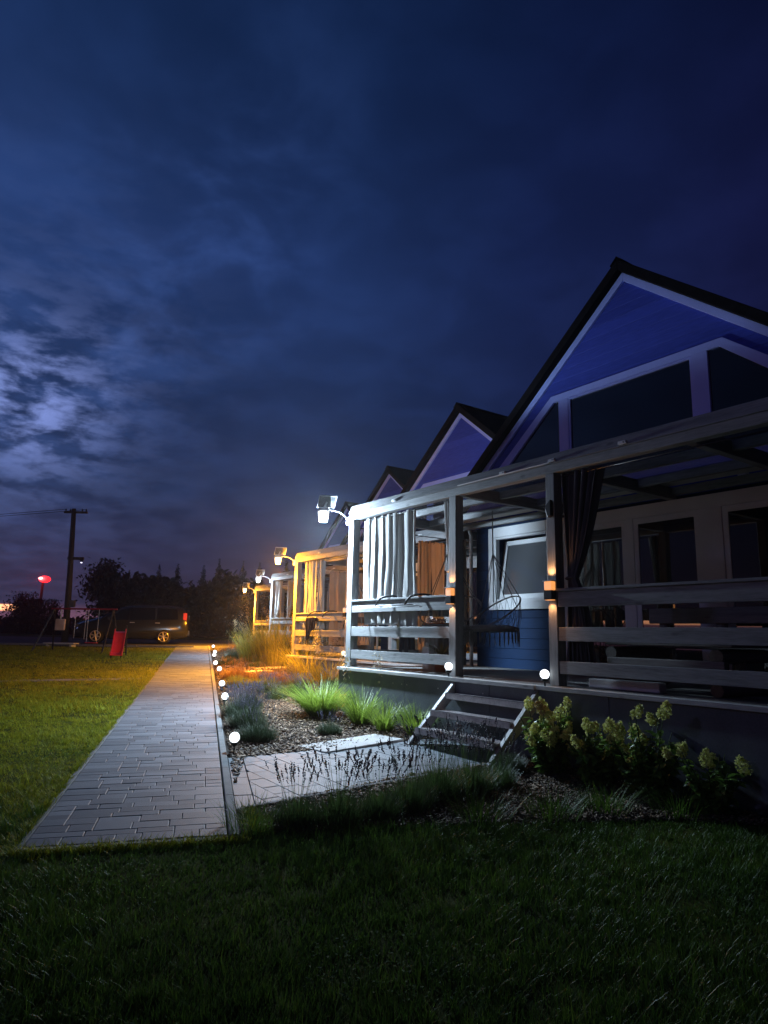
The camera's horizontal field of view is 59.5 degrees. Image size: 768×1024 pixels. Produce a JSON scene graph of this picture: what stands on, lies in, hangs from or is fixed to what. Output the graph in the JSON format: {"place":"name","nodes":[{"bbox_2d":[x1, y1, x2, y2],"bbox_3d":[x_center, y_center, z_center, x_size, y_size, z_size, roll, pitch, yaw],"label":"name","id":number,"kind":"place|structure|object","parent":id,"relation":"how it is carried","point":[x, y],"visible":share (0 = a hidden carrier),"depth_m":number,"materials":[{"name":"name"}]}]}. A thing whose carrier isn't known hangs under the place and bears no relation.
{"place":"outdoors","nodes":[
{"label":"outdoors","id":0,"kind":"place"},
{"bbox_2d":[0,672,155,862],"bbox_3d":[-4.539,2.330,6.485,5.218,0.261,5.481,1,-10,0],"label":"grass","id":1,"kind":"structure","parent":0,"point":[76,733],"depth_m":6.95,"materials":[{"name":"green plant"}]},
{"bbox_2d":[0,667,157,717],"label":"grass","id":2,"kind":"structure","parent":0,"point":[40,706],"depth_m":12.05,"materials":[{"name":"green plant"}]},
{"bbox_2d":[0,644,174,669],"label":"grass","id":3,"kind":"structure","parent":0,"point":[22,652],"depth_m":20.34,"materials":[{"name":"green plant"}]},
{"bbox_2d":[0,636,245,647],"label":"car park","id":4,"kind":"structure","parent":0,"point":[25,639],"depth_m":31.36,"materials":[{"name":"grey asphalt"}]},
{"bbox_2d":[72,604,189,643],"bbox_3d":[-11.222,5.013,30.126,4.830,1.722,2.160,5,-11,-18],"label":"minivan","id":5,"kind":"object","parent":4,"relation":"on","point":[163,624],"visible":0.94,"depth_m":29.47,"materials":[{"name":"paint"}]},
{"bbox_2d":[25,646,226,847],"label":"path","id":6,"kind":"structure","parent":0,"point":[122,787],"depth_m":5.98,"materials":[{"name":"grey stone"}]},
{"bbox_2d":[228,738,520,807],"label":"side path","id":7,"kind":"structure","parent":0,"point":[260,775],"depth_m":6.35,"materials":[{"name":"grey concrete"}]},
{"bbox_2d":[0,633,767,1023],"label":"ground","id":8,"kind":"structure","parent":0,"point":[450,899],"depth_m":3.25,"materials":[{"name":"green plant"}]},
{"bbox_2d":[0,591,46,632],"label":"broadleaf tree","id":9,"kind":"object","parent":8,"relation":"on","point":[20,604],"visible":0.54,"depth_m":60.65,"materials":[{"name":"green plant"}]},
{"bbox_2d":[13,593,39,633],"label":"conifer tree","id":10,"kind":"object","parent":8,"relation":"on","point":[24,628],"visible":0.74,"depth_m":58.76,"materials":[{"name":"green plant"}]},
{"bbox_2d":[24,598,62,631],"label":"broadleaf tree","id":11,"kind":"object","parent":8,"relation":"on","point":[41,603],"visible":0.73,"depth_m":58.91,"materials":[{"name":"green plant"}]},
{"bbox_2d":[0,508,87,642],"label":"utility pole","id":12,"kind":"object","parent":8,"relation":"on","point":[69,602],"visible":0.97,"depth_m":29.50,"materials":[{"name":"wood"}]},
{"bbox_2d":[35,603,61,634],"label":"conifer tree","id":13,"kind":"object","parent":8,"relation":"on","point":[48,629],"visible":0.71,"depth_m":56.92,"materials":[{"name":"green plant"}]},
{"bbox_2d":[32,608,117,652],"bbox_3d":[-10.688,4.151,23.600,2.507,1.562,1.550,1,-10,0],"label":"swing set","id":14,"kind":"object","parent":8,"relation":"on","point":[59,624],"visible":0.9,"depth_m":23.61,"materials":[{"name":"red paint"}]},
{"bbox_2d":[0,643,193,647],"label":"lawn edging","id":15,"kind":"object","parent":8,"relation":"on","point":[92,645],"visible":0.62,"depth_m":27.20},
{"bbox_2d":[75,557,129,620],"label":"broadleaf tree","id":16,"kind":"object","parent":8,"relation":"on","point":[104,581],"visible":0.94,"depth_m":56.63,"materials":[{"name":"green plant"}]},
{"bbox_2d":[110,625,127,657],"bbox_3d":[-8.333,4.087,21.131,0.452,1.060,1.570,4,-11,-17],"label":"slide","id":17,"kind":"object","parent":8,"relation":"on","point":[118,642],"visible":0.94,"depth_m":21.06,"materials":[{"name":"red plastic"}]},
{"bbox_2d":[0,826,252,859],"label":"grass","id":18,"kind":"structure","parent":8,"relation":"on","point":[207,840],"depth_m":4.16,"materials":[{"name":"green plant"}]},
{"bbox_2d":[118,570,135,607],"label":"conifer tree","id":19,"kind":"object","parent":8,"relation":"on","point":[128,587],"visible":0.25,"depth_m":59.52,"materials":[{"name":"green plant"}]},
{"bbox_2d":[0,569,286,633],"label":"wood","id":20,"kind":"object","parent":8,"relation":"on","point":[144,586],"visible":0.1,"depth_m":68.48,"materials":[{"name":"green plant"}]},
{"bbox_2d":[147,564,165,605],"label":"conifer tree","id":21,"kind":"object","parent":8,"relation":"on","point":[157,590],"visible":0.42,"depth_m":61.44,"materials":[{"name":"green plant"}]},
{"bbox_2d":[160,564,197,637],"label":"conifer tree","id":22,"kind":"object","parent":8,"relation":"on","point":[173,599],"visible":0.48,"depth_m":59.48,"materials":[{"name":"green plant"}]},
{"bbox_2d":[188,566,210,637],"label":"conifer tree","id":23,"kind":"object","parent":8,"relation":"on","point":[196,607],"visible":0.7,"depth_m":61.06,"materials":[{"name":"green plant"}]},
{"bbox_2d":[192,559,235,637],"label":"conifer tree","id":24,"kind":"object","parent":8,"relation":"on","point":[215,627],"visible":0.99,"depth_m":58.92,"materials":[{"name":"green plant"}]},
{"bbox_2d":[221,560,251,637],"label":"conifer tree","id":25,"kind":"object","parent":8,"relation":"on","point":[239,599],"visible":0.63,"depth_m":61.08,"materials":[{"name":"green plant"}]},
{"bbox_2d":[12,646,486,851],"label":"path kerb","id":26,"kind":"structure","parent":8,"relation":"on","point":[227,787],"depth_m":5.82,"materials":[{"name":"concrete"}]},
{"bbox_2d":[231,562,269,638],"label":"conifer tree","id":27,"kind":"object","parent":8,"relation":"on","point":[261,605],"visible":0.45,"depth_m":59.01,"materials":[{"name":"green plant"}]},
{"bbox_2d":[253,582,327,641],"bbox_3d":[-2.950,4.712,26.853,2.525,3.665,6.000,8,-13,-34],"label":"veranda","id":28,"kind":"object","parent":8,"relation":"on","point":[265,588],"visible":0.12,"depth_m":26.82,"materials":[{"name":"white wood"}]},
{"bbox_2d":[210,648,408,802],"bbox_3d":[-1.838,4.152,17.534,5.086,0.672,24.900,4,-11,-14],"label":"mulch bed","id":29,"kind":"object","parent":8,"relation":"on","point":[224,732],"visible":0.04,"depth_m":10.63,"materials":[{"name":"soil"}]},
{"bbox_2d":[217,656,255,678],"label":"heather","id":30,"kind":"object","parent":29,"relation":"on","point":[235,672],"visible":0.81,"depth_m":14.76,"materials":[{"name":"orange plant"}]},
{"bbox_2d":[218,680,263,717],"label":"lavender","id":31,"kind":"object","parent":29,"relation":"on","point":[226,709],"visible":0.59,"depth_m":9.41,"materials":[{"name":"purple plant"}]},
{"bbox_2d":[223,689,270,729],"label":"lavender","id":32,"kind":"object","parent":29,"relation":"on","point":[237,721],"visible":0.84,"depth_m":8.51,"materials":[{"name":"purple plant"}]},
{"bbox_2d":[228,620,273,660],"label":"tall grass","id":33,"kind":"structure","parent":29,"relation":"on","point":[246,653],"depth_m":20.21,"materials":[{"name":"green plant"}]},
{"bbox_2d":[234,703,280,743],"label":"lavender","id":34,"kind":"object","parent":29,"relation":"on","point":[258,733],"visible":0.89,"depth_m":7.61,"materials":[{"name":"green plant"}]},
{"bbox_2d":[229,605,302,661],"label":"tall grass","id":35,"kind":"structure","parent":29,"relation":"on","point":[252,650],"depth_m":19.56,"materials":[{"name":"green plant"}]},
{"bbox_2d":[255,670,286,693],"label":"lavender","id":36,"kind":"object","parent":29,"relation":"on","point":[265,689],"visible":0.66,"depth_m":12.31,"materials":[{"name":"purple plant"}]},
{"bbox_2d":[243,613,302,666],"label":"tall grass","id":37,"kind":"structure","parent":29,"relation":"on","point":[274,653],"depth_m":18.39,"materials":[{"name":"yellow plant"}]},
{"bbox_2d":[253,607,327,665],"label":"tall grass","id":38,"kind":"structure","parent":29,"relation":"on","point":[299,651],"depth_m":18.44,"materials":[{"name":"yellow plant"}]},
{"bbox_2d":[283,671,313,693],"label":"lavender","id":39,"kind":"object","parent":29,"relation":"on","point":[298,683],"visible":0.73,"depth_m":12.30,"materials":[{"name":"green plant"}]},
{"bbox_2d":[260,629,341,676],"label":"tall grass","id":40,"kind":"structure","parent":29,"relation":"on","point":[297,664],"depth_m":15.26,"materials":[{"name":"yellow plant"}]},
{"bbox_2d":[257,672,368,717],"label":"grass tuft","id":41,"kind":"object","parent":29,"relation":"on","point":[316,703],"visible":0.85,"depth_m":9.43,"materials":[{"name":"green plant"}]},
{"bbox_2d":[275,642,365,685],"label":"tall grass","id":42,"kind":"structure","parent":29,"relation":"on","point":[319,677],"depth_m":13.61,"materials":[{"name":"yellow plant"}]},
{"bbox_2d":[211,650,433,782],"bbox_3d":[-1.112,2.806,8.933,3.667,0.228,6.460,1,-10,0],"label":"bark mulch","id":43,"kind":"object","parent":29,"relation":"on","point":[301,731],"visible":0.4,"depth_m":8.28,"materials":[{"name":"brown wood"}]},
{"bbox_2d":[315,709,343,735],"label":"lavender","id":44,"kind":"object","parent":29,"relation":"on","point":[328,729],"visible":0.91,"depth_m":8.13,"materials":[{"name":"green plant"}]},
{"bbox_2d":[299,734,402,752],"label":"stepping slab","id":45,"kind":"structure","parent":29,"relation":"on","point":[373,739],"depth_m":7.52,"materials":[{"name":"concrete"}]},
{"bbox_2d":[314,646,398,724],"bbox_3d":[-0.347,2.337,9.078,1.397,1.049,1.320,1,-10,2],"label":"grass tuft","id":46,"kind":"object","parent":29,"relation":"on","point":[355,715],"visible":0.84,"depth_m":8.94,"materials":[{"name":"green plant"}]},
{"bbox_2d":[350,695,419,732],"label":"grass tuft","id":47,"kind":"object","parent":29,"relation":"on","point":[383,724],"visible":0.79,"depth_m":8.43,"materials":[{"name":"green plant"}]},
{"bbox_2d":[387,697,437,734],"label":"grass tuft","id":48,"kind":"object","parent":29,"relation":"on","point":[411,720],"visible":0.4,"depth_m":8.19,"materials":[{"name":"green plant"}]},
{"bbox_2d":[269,565,367,654],"bbox_3d":[-1.238,3.641,20.803,2.525,3.665,6.000,8,-13,-34],"label":"veranda","id":49,"kind":"object","parent":8,"relation":"on","point":[285,576],"visible":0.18,"depth_m":22.23,"materials":[{"name":"white wood"}]},
{"bbox_2d":[274,581,282,627],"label":"curtain","id":50,"kind":"object","parent":49,"relation":"hanging from","point":[278,591],"visible":0.68,"depth_m":22.35,"materials":[{"name":"beige fabric"}]},
{"bbox_2d":[286,579,293,630],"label":"curtain","id":51,"kind":"object","parent":49,"relation":"hanging from","point":[290,594],"visible":0.72,"depth_m":21.67,"materials":[{"name":"beige fabric"}]},
{"bbox_2d":[309,501,359,640],"bbox_3d":[1.706,3.403,29.939,8.590,6.734,7.122,8,-13,-34],"label":"cabin","id":52,"kind":"object","parent":8,"relation":"on","point":[337,532],"visible":0.08,"depth_m":28.40,"materials":[{"name":"blue"}]},
{"bbox_2d":[327,465,413,649],"bbox_3d":[3.418,2.332,23.889,8.590,6.734,7.122,8,-13,-34],"label":"cabin","id":53,"kind":"object","parent":8,"relation":"on","point":[392,481],"visible":0.04,"depth_m":22.01,"materials":[{"name":"blue wood"}]},
{"bbox_2d":[286,530,476,677],"bbox_3d":[0.374,2.568,14.753,2.525,3.665,6.000,8,-13,-34],"label":"veranda","id":54,"kind":"object","parent":8,"relation":"on","point":[336,555],"visible":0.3,"depth_m":15.27,"materials":[{"name":"wood"}]},
{"bbox_2d":[303,560,317,628],"bbox_3d":[-1.759,1.981,16.083,0.093,1.614,0.642,9,-13,-36],"label":"curtain","id":55,"kind":"object","parent":54,"relation":"hanging from","point":[310,590],"visible":0.81,"depth_m":16.11,"materials":[{"name":"beige fabric"}]},
{"bbox_2d":[315,560,325,628],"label":"curtain","id":56,"kind":"object","parent":54,"relation":"hanging from","point":[321,589],"visible":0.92,"depth_m":15.69,"materials":[{"name":"beige fabric"}]},
{"bbox_2d":[328,571,367,645],"bbox_3d":[-0.893,2.503,17.416,1.224,1.900,0.102,8,-13,-34],"label":"curtain","id":57,"kind":"object","parent":54,"relation":"hanging from","point":[337,594],"visible":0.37,"depth_m":17.28,"materials":[{"name":"beige fabric"}]},
{"bbox_2d":[0,745,767,1023],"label":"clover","id":58,"kind":"object","parent":8,"relation":"on","point":[360,963],"visible":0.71,"depth_m":3.16,"materials":[{"name":"green plant"}]},
{"bbox_2d":[376,402,507,660],"bbox_3d":[5.030,1.259,17.839,8.590,6.734,7.122,8,-13,-34],"label":"cabin","id":59,"kind":"object","parent":8,"relation":"on","point":[464,437],"visible":0.09,"depth_m":15.95,"materials":[{"name":"blue"}]},
{"bbox_2d":[406,471,476,531],"bbox_3d":[1.773,-0.099,15.486,0.047,1.590,6.724,8,-13,-34],"label":"gable window","id":60,"kind":"structure","parent":59,"relation":"in","point":[439,515],"depth_m":16.26,"materials":[{"name":"black"}]},
{"bbox_2d":[429,556,476,659],"bbox_3d":[1.928,2.107,14.798,0.049,2.250,3.270,8,-13,-34],"label":"patio window","id":61,"kind":"structure","parent":59,"relation":"in","point":[474,557],"depth_m":14.83,"materials":[{"name":"black"}]},
{"bbox_2d":[407,682,538,765],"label":"metal stairs","id":62,"kind":"structure","parent":8,"relation":"on","point":[443,702],"depth_m":7.27,"materials":[{"name":"metal"}]},
{"bbox_2d":[236,755,767,832],"bbox_3d":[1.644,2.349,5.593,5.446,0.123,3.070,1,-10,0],"label":"bark mulch","id":63,"kind":"object","parent":8,"relation":"on","point":[534,775],"visible":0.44,"depth_m":5.22,"materials":[{"name":"brown wood"}]},
{"bbox_2d":[187,790,304,837],"bbox_3d":[-0.882,2.037,4.572,0.833,0.247,0.868,-5,-12,32],"label":"grass clump","id":64,"kind":"object","parent":63,"relation":"on","point":[269,819],"visible":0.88,"depth_m":4.62,"materials":[{"name":"green plant"}]},
{"bbox_2d":[237,803,272,836],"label":"grass","id":65,"kind":"structure","parent":63,"relation":"on","point":[255,823],"depth_m":4.64,"materials":[{"name":"green plant"}]},
{"bbox_2d":[264,752,324,829],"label":"lavender","id":66,"kind":"object","parent":63,"relation":"on","point":[303,817],"visible":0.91,"depth_m":4.65,"materials":[{"name":"green plant"}]},
{"bbox_2d":[300,743,377,830],"bbox_3d":[-0.293,1.926,4.733,0.530,0.539,0.584,8,-12,-34],"label":"lavender","id":67,"kind":"object","parent":63,"relation":"on","point":[346,810],"visible":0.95,"depth_m":4.68,"materials":[{"name":"green plant"}]},
{"bbox_2d":[343,746,410,820],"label":"lavender","id":68,"kind":"object","parent":63,"relation":"on","point":[378,807],"visible":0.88,"depth_m":4.85,"materials":[{"name":"green plant"}]},
{"bbox_2d":[377,736,447,814],"bbox_3d":[0.201,2.005,5.186,0.560,0.543,0.552,8,-12,-33],"label":"lavender","id":69,"kind":"object","parent":63,"relation":"on","point":[416,801],"visible":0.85,"depth_m":5.11,"materials":[{"name":"green plant"}]},
{"bbox_2d":[392,712,485,804],"bbox_3d":[0.428,1.992,5.449,0.749,0.658,0.702,4,-11,-18],"label":"lavender","id":70,"kind":"object","parent":63,"relation":"on","point":[443,779],"visible":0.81,"depth_m":5.36,"materials":[{"name":"green plant"}]},
{"bbox_2d":[428,716,501,797],"bbox_3d":[0.702,2.050,5.664,0.669,0.618,0.650,8,-13,-34],"label":"lavender","id":71,"kind":"object","parent":63,"relation":"on","point":[475,777],"visible":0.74,"depth_m":5.57,"materials":[{"name":"green plant"}]},
{"bbox_2d":[434,782,522,827],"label":"grass clump","id":72,"kind":"object","parent":63,"relation":"on","point":[472,808],"visible":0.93,"depth_m":4.93,"materials":[{"name":"green plant"}]},
{"bbox_2d":[466,727,528,790],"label":"lavender","id":73,"kind":"object","parent":63,"relation":"on","point":[506,777],"visible":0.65,"depth_m":5.83,"materials":[{"name":"green plant"}]},
{"bbox_2d":[486,750,530,774],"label":"lavender","id":74,"kind":"object","parent":63,"relation":"on","point":[519,764],"visible":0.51,"depth_m":6.33,"materials":[{"name":"green plant"}]},
{"bbox_2d":[520,696,576,774],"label":"hydrangea","id":75,"kind":"object","parent":63,"relation":"on","point":[548,745],"visible":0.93,"depth_m":6.31,"materials":[{"name":"green plant"}]},
{"bbox_2d":[497,782,603,824],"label":"grass clump","id":76,"kind":"object","parent":63,"relation":"on","point":[547,806],"visible":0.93,"depth_m":5.03,"materials":[{"name":"green plant"}]},
{"bbox_2d":[560,717,633,786],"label":"hydrangea","id":77,"kind":"object","parent":63,"relation":"on","point":[594,758],"visible":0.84,"depth_m":5.92,"materials":[{"name":"green plant"}]},
{"bbox_2d":[560,776,661,816],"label":"grass clump","id":78,"kind":"object","parent":63,"relation":"on","point":[599,801],"visible":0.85,"depth_m":5.21,"materials":[{"name":"green plant"}]},
{"bbox_2d":[602,700,688,800],"bbox_3d":[2.193,1.980,5.662,0.593,0.824,0.647,5,-11,-22],"label":"hydrangea","id":79,"kind":"object","parent":63,"relation":"on","point":[658,772],"visible":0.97,"depth_m":5.55,"materials":[{"name":"green plant"}]},
{"bbox_2d":[620,780,717,820],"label":"grass clump","id":80,"kind":"object","parent":63,"relation":"on","point":[681,805],"visible":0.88,"depth_m":5.12,"materials":[{"name":"green plant"}]},
{"bbox_2d":[676,748,752,817],"bbox_3d":[2.551,2.087,5.160,0.445,0.533,0.528,-9,-14,43],"label":"hydrangea","id":81,"kind":"object","parent":63,"relation":"on","point":[712,787],"visible":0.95,"depth_m":5.11,"materials":[{"name":"green plant"}]},
{"bbox_2d":[337,397,767,815],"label":"veranda","id":82,"kind":"object","parent":8,"relation":"on","point":[703,717],"visible":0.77,"depth_m":7.02,"materials":[{"name":"wood"}]},
{"bbox_2d":[317,495,349,524],"bbox_3d":[-0.761,-0.032,10.505,0.563,0.417,0.241,5,-11,-22],"label":"solar lamp","id":83,"kind":"object","parent":82,"relation":"attached to","point":[325,503],"visible":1,"depth_m":10.44,"materials":[{"name":"white plastic"}]},
{"bbox_2d":[363,512,398,624],"bbox_3d":[-0.064,0.850,9.934,0.092,1.615,0.911,8,-13,-34],"label":"curtain","id":84,"kind":"object","parent":82,"relation":"hanging from","point":[381,547],"visible":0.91,"depth_m":9.91,"materials":[{"name":"beige fabric"}]},
{"bbox_2d":[357,593,429,608],"bbox_3d":[0.112,1.260,9.444,0.261,0.194,1.443,8,-13,-34],"label":"towel rack","id":85,"kind":"object","parent":82,"relation":"hanging from","point":[400,605],"visible":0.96,"depth_m":9.22,"materials":[{"name":"white plastic"}]},
{"bbox_2d":[397,509,417,626],"bbox_3d":[0.340,0.778,9.412,0.096,1.645,0.404,9,-13,-37],"label":"curtain","id":86,"kind":"object","parent":82,"relation":"hanging from","point":[406,564],"visible":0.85,"depth_m":9.42,"materials":[{"name":"beige fabric"}]},
{"bbox_2d":[399,540,415,652],"bbox_3d":[0.376,1.376,11.051,0.376,1.900,0.104,8,-13,-34],"label":"curtain","id":87,"kind":"object","parent":82,"relation":"hanging from","point":[406,644],"visible":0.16,"depth_m":10.90,"materials":[{"name":"grey fabric"}]},
{"bbox_2d":[417,540,430,652],"bbox_3d":[0.665,1.418,11.252,0.266,1.900,0.110,8,-13,-34],"label":"curtain","id":88,"kind":"object","parent":82,"relation":"hanging from","point":[424,570],"visible":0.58,"depth_m":11.32,"materials":[{"name":"orange fabric"}]},
{"bbox_2d":[424,617,448,668],"bbox_3d":[0.793,1.950,10.020,0.240,0.756,0.440,8,-13,-34],"label":"flower box","id":89,"kind":"object","parent":82,"relation":"on","point":[434,642],"visible":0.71,"depth_m":9.92,"materials":[{"name":"ceramic"}]},
{"bbox_2d":[431,542,444,622],"bbox_3d":[0.929,1.456,11.431,0.325,1.900,0.090,8,-13,-34],"label":"curtain","id":90,"kind":"object","parent":82,"relation":"hanging from","point":[437,555],"visible":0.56,"depth_m":11.50,"materials":[{"name":"orange fabric"}]},
{"bbox_2d":[443,500,448,572],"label":"curtain","id":91,"kind":"object","parent":82,"relation":"hanging from","point":[446,509],"visible":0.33,"depth_m":8.78,"materials":[{"name":"beige fabric"}]},
{"bbox_2d":[419,554,481,645],"bbox_3d":[0.907,0.934,9.682,1.022,1.943,0.770,-7,-13,39],"label":"hanging chair","id":92,"kind":"object","parent":82,"relation":"hanging from","point":[467,628],"visible":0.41,"depth_m":9.56,"materials":[{"name":"black wicker"}]},
{"bbox_2d":[463,540,466,657],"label":"curtain","id":93,"kind":"object","parent":82,"relation":"hanging from","point":[464,571],"visible":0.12,"depth_m":11.73,"materials":[{"name":"beige fabric"}]},
{"bbox_2d":[465,511,521,646],"bbox_3d":[1.545,0.940,9.645,0.770,1.943,1.022,4,-11,-15],"label":"hanging chair","id":94,"kind":"object","parent":82,"relation":"hanging from","point":[494,629],"visible":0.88,"depth_m":9.33,"materials":[{"name":"black wicker"}]},
{"bbox_2d":[543,580,555,600],"bbox_3d":[1.752,0.829,7.117,0.081,0.209,0.124,8,-13,-34],"label":"wall lamp","id":95,"kind":"object","parent":82,"relation":"attached to","point":[549,591],"visible":1,"depth_m":7.09,"materials":[{"name":"black plastic"}]},
{"bbox_2d":[562,466,604,662],"bbox_3d":[2.073,0.588,6.945,0.130,2.100,0.523,8,-13,-34],"label":"curtain","id":96,"kind":"object","parent":82,"relation":"hanging from","point":[581,491],"visible":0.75,"depth_m":6.99,"materials":[{"name":"grey fabric"}]},
{"bbox_2d":[589,678,666,692],"bbox_3d":[2.376,1.701,6.601,0.120,0.090,0.800,8,-13,-34],"label":"storage box","id":97,"kind":"object","parent":82,"relation":"on","point":[641,686],"visible":1,"depth_m":6.51,"materials":[{"name":"white plastic"}]},
{"bbox_2d":[606,642,767,697],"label":"log table","id":98,"kind":"object","parent":82,"relation":"on","point":[644,654],"visible":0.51,"depth_m":6.25,"materials":[{"name":"wood"}]},
{"bbox_2d":[626,606,767,682],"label":"log bench","id":99,"kind":"object","parent":82,"relation":"on","point":[721,617],"visible":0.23,"depth_m":7.47,"materials":[{"name":"wood"}]},
{"bbox_2d":[463,256,767,671],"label":"cabin","id":100,"kind":"object","parent":8,"relation":"on","point":[637,348],"visible":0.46,"depth_m":9.32,"materials":[{"name":"blue wood"}]},
{"bbox_2d":[488,520,548,609],"bbox_3d":[2.282,0.883,10.816,0.273,1.360,1.430,8,-13,-34],"label":"window","id":101,"kind":"structure","parent":100,"relation":"in","point":[525,564],"depth_m":10.89,"materials":[{"name":"grey"}]},
{"bbox_2d":[466,337,767,512],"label":"gable window","id":102,"kind":"structure","parent":100,"relation":"in","point":[720,373],"depth_m":9.16,"materials":[{"name":"black glass"}]},
{"bbox_2d":[562,485,767,671],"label":"patio window","id":103,"kind":"structure","parent":100,"relation":"in","point":[721,535],"depth_m":8.57,"materials":[{"name":"grey wood"}]},
{"bbox_2d":[0,0,767,619],"label":"sky","id":104,"kind":"structure","parent":0,"point":[257,256],"materials":[{"name":"blue"}]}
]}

